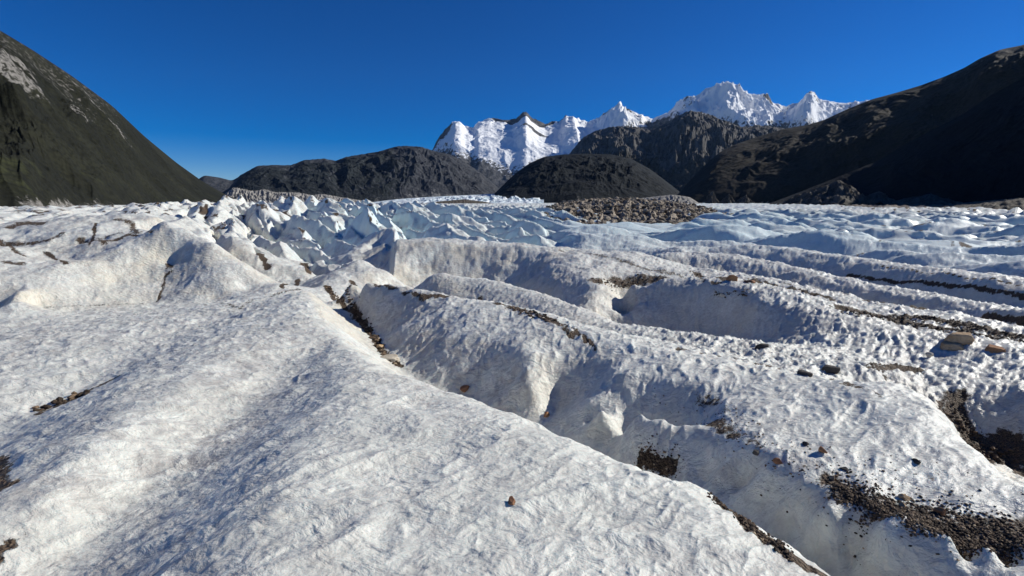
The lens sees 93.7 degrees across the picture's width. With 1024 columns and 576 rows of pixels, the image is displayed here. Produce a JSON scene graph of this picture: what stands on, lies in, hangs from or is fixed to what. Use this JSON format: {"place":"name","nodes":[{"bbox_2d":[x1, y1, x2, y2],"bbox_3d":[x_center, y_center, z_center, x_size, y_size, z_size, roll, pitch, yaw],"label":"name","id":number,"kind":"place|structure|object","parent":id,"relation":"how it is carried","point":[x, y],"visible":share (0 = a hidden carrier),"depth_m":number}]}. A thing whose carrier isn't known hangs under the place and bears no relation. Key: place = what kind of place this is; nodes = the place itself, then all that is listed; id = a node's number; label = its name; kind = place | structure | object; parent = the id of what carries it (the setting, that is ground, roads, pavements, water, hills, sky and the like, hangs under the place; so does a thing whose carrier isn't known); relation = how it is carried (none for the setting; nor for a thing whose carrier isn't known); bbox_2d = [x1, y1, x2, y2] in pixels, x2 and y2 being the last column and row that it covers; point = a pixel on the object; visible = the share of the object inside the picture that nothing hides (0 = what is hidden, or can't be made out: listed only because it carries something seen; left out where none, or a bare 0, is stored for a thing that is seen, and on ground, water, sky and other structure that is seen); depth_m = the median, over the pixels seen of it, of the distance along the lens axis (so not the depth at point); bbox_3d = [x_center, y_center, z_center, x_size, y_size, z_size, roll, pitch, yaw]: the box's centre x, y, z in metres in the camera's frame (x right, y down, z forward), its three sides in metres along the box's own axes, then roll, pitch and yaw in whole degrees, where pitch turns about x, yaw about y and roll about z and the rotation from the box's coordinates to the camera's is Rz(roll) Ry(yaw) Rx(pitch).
{"place":"outdoors","nodes":[
{"label":"outdoors","id":0,"kind":"place"},
{"bbox_2d":[0,31,235,206],"bbox_3d":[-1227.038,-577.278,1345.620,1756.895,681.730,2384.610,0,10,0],"label":"mountain","id":1,"kind":"structure","parent":0,"point":[66,139],"depth_m":776.48},
{"bbox_2d":[199,165,287,191],"bbox_3d":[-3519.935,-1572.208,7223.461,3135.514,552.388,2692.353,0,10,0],"label":"distant hills","id":2,"kind":"structure","parent":0,"point":[220,184],"depth_m":6701.02},
{"bbox_2d":[225,187,361,202],"bbox_3d":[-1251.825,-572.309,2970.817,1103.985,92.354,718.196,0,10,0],"label":"moraine bank","id":3,"kind":"structure","parent":0,"point":[266,196],"depth_m":2839.82},
{"bbox_2d":[222,146,498,201],"bbox_3d":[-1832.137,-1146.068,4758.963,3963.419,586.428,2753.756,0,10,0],"label":"hills","id":4,"kind":"structure","parent":0,"point":[399,172],"depth_m":4382.47},
{"bbox_2d":[32,273,747,411],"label":"gravel","id":5,"kind":"structure","parent":0,"point":[60,400],"depth_m":5.52},
{"bbox_2d":[323,285,556,365],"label":"gravel","id":6,"kind":"structure","parent":0,"point":[375,337],"depth_m":9.77},
{"bbox_2d":[426,199,489,203],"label":"brown moraine","id":7,"kind":"structure","parent":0,"point":[463,201],"depth_m":1792.46},
{"bbox_2d":[373,194,543,202],"bbox_3d":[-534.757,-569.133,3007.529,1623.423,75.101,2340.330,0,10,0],"label":"glacier tongue","id":8,"kind":"object","parent":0,"point":[490,198],"visible":0.66,"depth_m":2630.34},
{"bbox_2d":[0,195,1023,575],"bbox_3d":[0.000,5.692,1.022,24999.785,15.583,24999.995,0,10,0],"label":"glacier","id":9,"kind":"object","parent":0,"point":[252,403],"visible":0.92,"depth_m":5.87},
{"bbox_2d":[380,354,399,361],"bbox_3d":[-2.163,1.271,8.546,0.376,0.140,0.239,2,12,-15],"label":"stone","id":10,"kind":"object","parent":9,"relation":"on","point":[393,357],"visible":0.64,"depth_m":8.48},
{"bbox_2d":[460,385,469,391],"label":"stone","id":11,"kind":"object","parent":9,"relation":"on","point":[464,388],"visible":1,"depth_m":7.34},
{"bbox_2d":[508,496,515,504],"bbox_3d":[0.000,1.198,2.695,0.043,0.035,0.049,5,17,-1],"label":"stone","id":12,"kind":"object","parent":9,"relation":"on","point":[511,501],"visible":1,"depth_m":2.69},
{"bbox_2d":[556,198,713,223],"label":"medial moraine","id":13,"kind":"structure","parent":9,"relation":"on","point":[659,206],"depth_m":165.86},
{"bbox_2d":[544,197,733,223],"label":"rubble","id":14,"kind":"object","parent":13,"relation":"on","point":[610,217],"visible":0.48,"depth_m":164.76},
{"bbox_2d":[702,191,718,203],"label":"moraine cone","id":15,"kind":"object","parent":9,"relation":"on","point":[710,197],"visible":0.45,"depth_m":1720.32},
{"bbox_2d":[719,194,734,202],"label":"moraine cone pair","id":16,"kind":"object","parent":9,"relation":"on","point":[728,198],"visible":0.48,"depth_m":1696.10},
{"bbox_2d":[726,275,737,280],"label":"boulder","id":17,"kind":"object","parent":9,"relation":"on","point":[732,278],"visible":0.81,"depth_m":15.06},
{"bbox_2d":[735,195,754,203],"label":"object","id":18,"kind":"object","parent":9,"relation":"on","point":[745,199],"visible":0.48,"depth_m":1675.51},
{"bbox_2d":[744,280,755,282],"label":"stone","id":19,"kind":"object","parent":9,"relation":"on","point":[750,281],"visible":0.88,"depth_m":14.79},
{"bbox_2d":[752,449,758,455],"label":"stone","id":20,"kind":"object","parent":9,"relation":"on","point":[755,452],"visible":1,"depth_m":3.96},
{"bbox_2d":[755,343,768,349],"bbox_3d":[4.669,1.113,8.974,0.231,0.148,0.164,4,7,28],"label":"slab","id":21,"kind":"object","parent":9,"relation":"on","point":[761,345],"depth_m":8.92},
{"bbox_2d":[773,458,782,464],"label":"stone","id":22,"kind":"object","parent":9,"relation":"on","point":[777,461],"visible":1,"depth_m":3.75},
{"bbox_2d":[797,369,812,376],"bbox_3d":[3.522,1.024,5.771,0.165,0.052,0.111,9,9,32],"label":"slab","id":23,"kind":"object","parent":9,"relation":"on","point":[804,373],"depth_m":5.73},
{"bbox_2d":[818,446,827,453],"bbox_3d":[2.451,1.276,3.782,0.065,0.047,0.055,1,9,35],"label":"stone","id":24,"kind":"object","parent":9,"relation":"on","point":[821,449],"visible":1,"depth_m":3.77},
{"bbox_2d":[821,365,839,373],"bbox_3d":[5.010,1.278,7.551,0.256,0.110,0.165,7,7,34],"label":"slab","id":25,"kind":"object","parent":9,"relation":"on","point":[831,369],"depth_m":7.49},
{"bbox_2d":[858,191,898,204],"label":"moraine cone","id":26,"kind":"object","parent":9,"relation":"on","point":[878,197],"visible":0.41,"depth_m":813.87},
{"bbox_2d":[898,493,909,500],"bbox_3d":[2.694,1.430,3.297,0.065,0.044,0.070,6,5,42],"label":"stone","id":27,"kind":"object","parent":9,"relation":"on","point":[903,496],"visible":1,"depth_m":3.28},
{"bbox_2d":[912,458,920,464],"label":"stone","id":28,"kind":"object","parent":9,"relation":"on","point":[916,461],"visible":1,"depth_m":3.62},
{"bbox_2d":[887,194,962,204],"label":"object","id":29,"kind":"object","parent":9,"relation":"on","point":[928,199],"visible":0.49,"depth_m":764.19},
{"bbox_2d":[925,352,933,356],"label":"stone","id":30,"kind":"object","parent":9,"relation":"on","point":[928,354],"visible":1,"depth_m":9.30},
{"bbox_2d":[933,507,945,515],"bbox_3d":[2.811,1.466,3.154,0.053,0.060,0.058,-5,11,-27],"label":"stone","id":31,"kind":"object","parent":9,"relation":"on","point":[941,511],"visible":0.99,"depth_m":3.14},
{"bbox_2d":[940,341,963,350],"bbox_3d":[8.744,1.152,9.535,0.363,0.139,0.265,6,16,43],"label":"boulder","id":32,"kind":"object","parent":9,"relation":"on","point":[950,346],"visible":0.95,"depth_m":9.48},
{"bbox_2d":[944,332,974,344],"bbox_3d":[8.944,1.002,9.600,0.449,0.210,0.307,2,12,44],"label":"boulder","id":33,"kind":"object","parent":9,"relation":"on","point":[964,338],"visible":0.97,"depth_m":9.50},
{"bbox_2d":[984,344,1005,352],"bbox_3d":[9.173,1.171,9.104,0.240,0.115,0.288,-14,22,-41],"label":"boulder","id":34,"kind":"object","parent":9,"relation":"on","point":[990,348],"visible":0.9,"depth_m":9.07},
{"bbox_2d":[0,0,1023,179],"label":"sky","id":35,"kind":"structure","parent":0,"point":[226,89]},
{"bbox_2d":[494,154,678,202],"bbox_3d":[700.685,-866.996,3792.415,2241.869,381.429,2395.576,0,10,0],"label":"hill","id":36,"kind":"structure","parent":0,"point":[561,178],"depth_m":3086.14},
{"bbox_2d":[432,81,868,188],"bbox_3d":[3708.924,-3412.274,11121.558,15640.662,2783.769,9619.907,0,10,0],"label":"snow massif","id":37,"kind":"structure","parent":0,"point":[499,153],"depth_m":10512.41},
{"bbox_2d":[639,195,699,203],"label":"grey moraine","id":38,"kind":"structure","parent":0,"point":[682,199],"depth_m":1358.57},
{"bbox_2d":[570,110,782,191],"bbox_3d":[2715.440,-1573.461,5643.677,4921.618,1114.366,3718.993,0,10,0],"label":"rock mountain","id":39,"kind":"structure","parent":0,"point":[679,152],"depth_m":5463.05},
{"bbox_2d":[634,433,794,561],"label":"gravel","id":40,"kind":"structure","parent":0,"point":[745,521],"depth_m":2.80},
{"bbox_2d":[777,180,878,205],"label":"tall moraine cone","id":41,"kind":"object","parent":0,"point":[839,192],"visible":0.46,"depth_m":849.19},
{"bbox_2d":[654,377,1023,560],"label":"gravel","id":42,"kind":"structure","parent":0,"point":[950,494],"depth_m":3.53},
{"bbox_2d":[677,45,1023,202],"bbox_3d":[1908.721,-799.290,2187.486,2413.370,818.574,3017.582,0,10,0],"label":"mountain","id":43,"kind":"structure","parent":0,"point":[775,166],"depth_m":2032.78},
{"bbox_2d":[769,78,1023,203],"bbox_3d":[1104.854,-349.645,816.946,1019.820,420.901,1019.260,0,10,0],"label":"spur","id":44,"kind":"structure","parent":43,"relation":"attached to","point":[975,153],"depth_m":944.89},
{"bbox_2d":[822,471,1023,566],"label":"gravel","id":45,"kind":"structure","parent":0,"point":[881,510],"depth_m":3.05},
{"bbox_2d":[840,308,1023,463],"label":"gravel","id":46,"kind":"structure","parent":0,"point":[962,426],"depth_m":10.86},
{"bbox_2d":[933,198,1023,209],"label":"debris bank","id":47,"kind":"structure","parent":0,"point":[1008,204],"depth_m":430.07}
]}

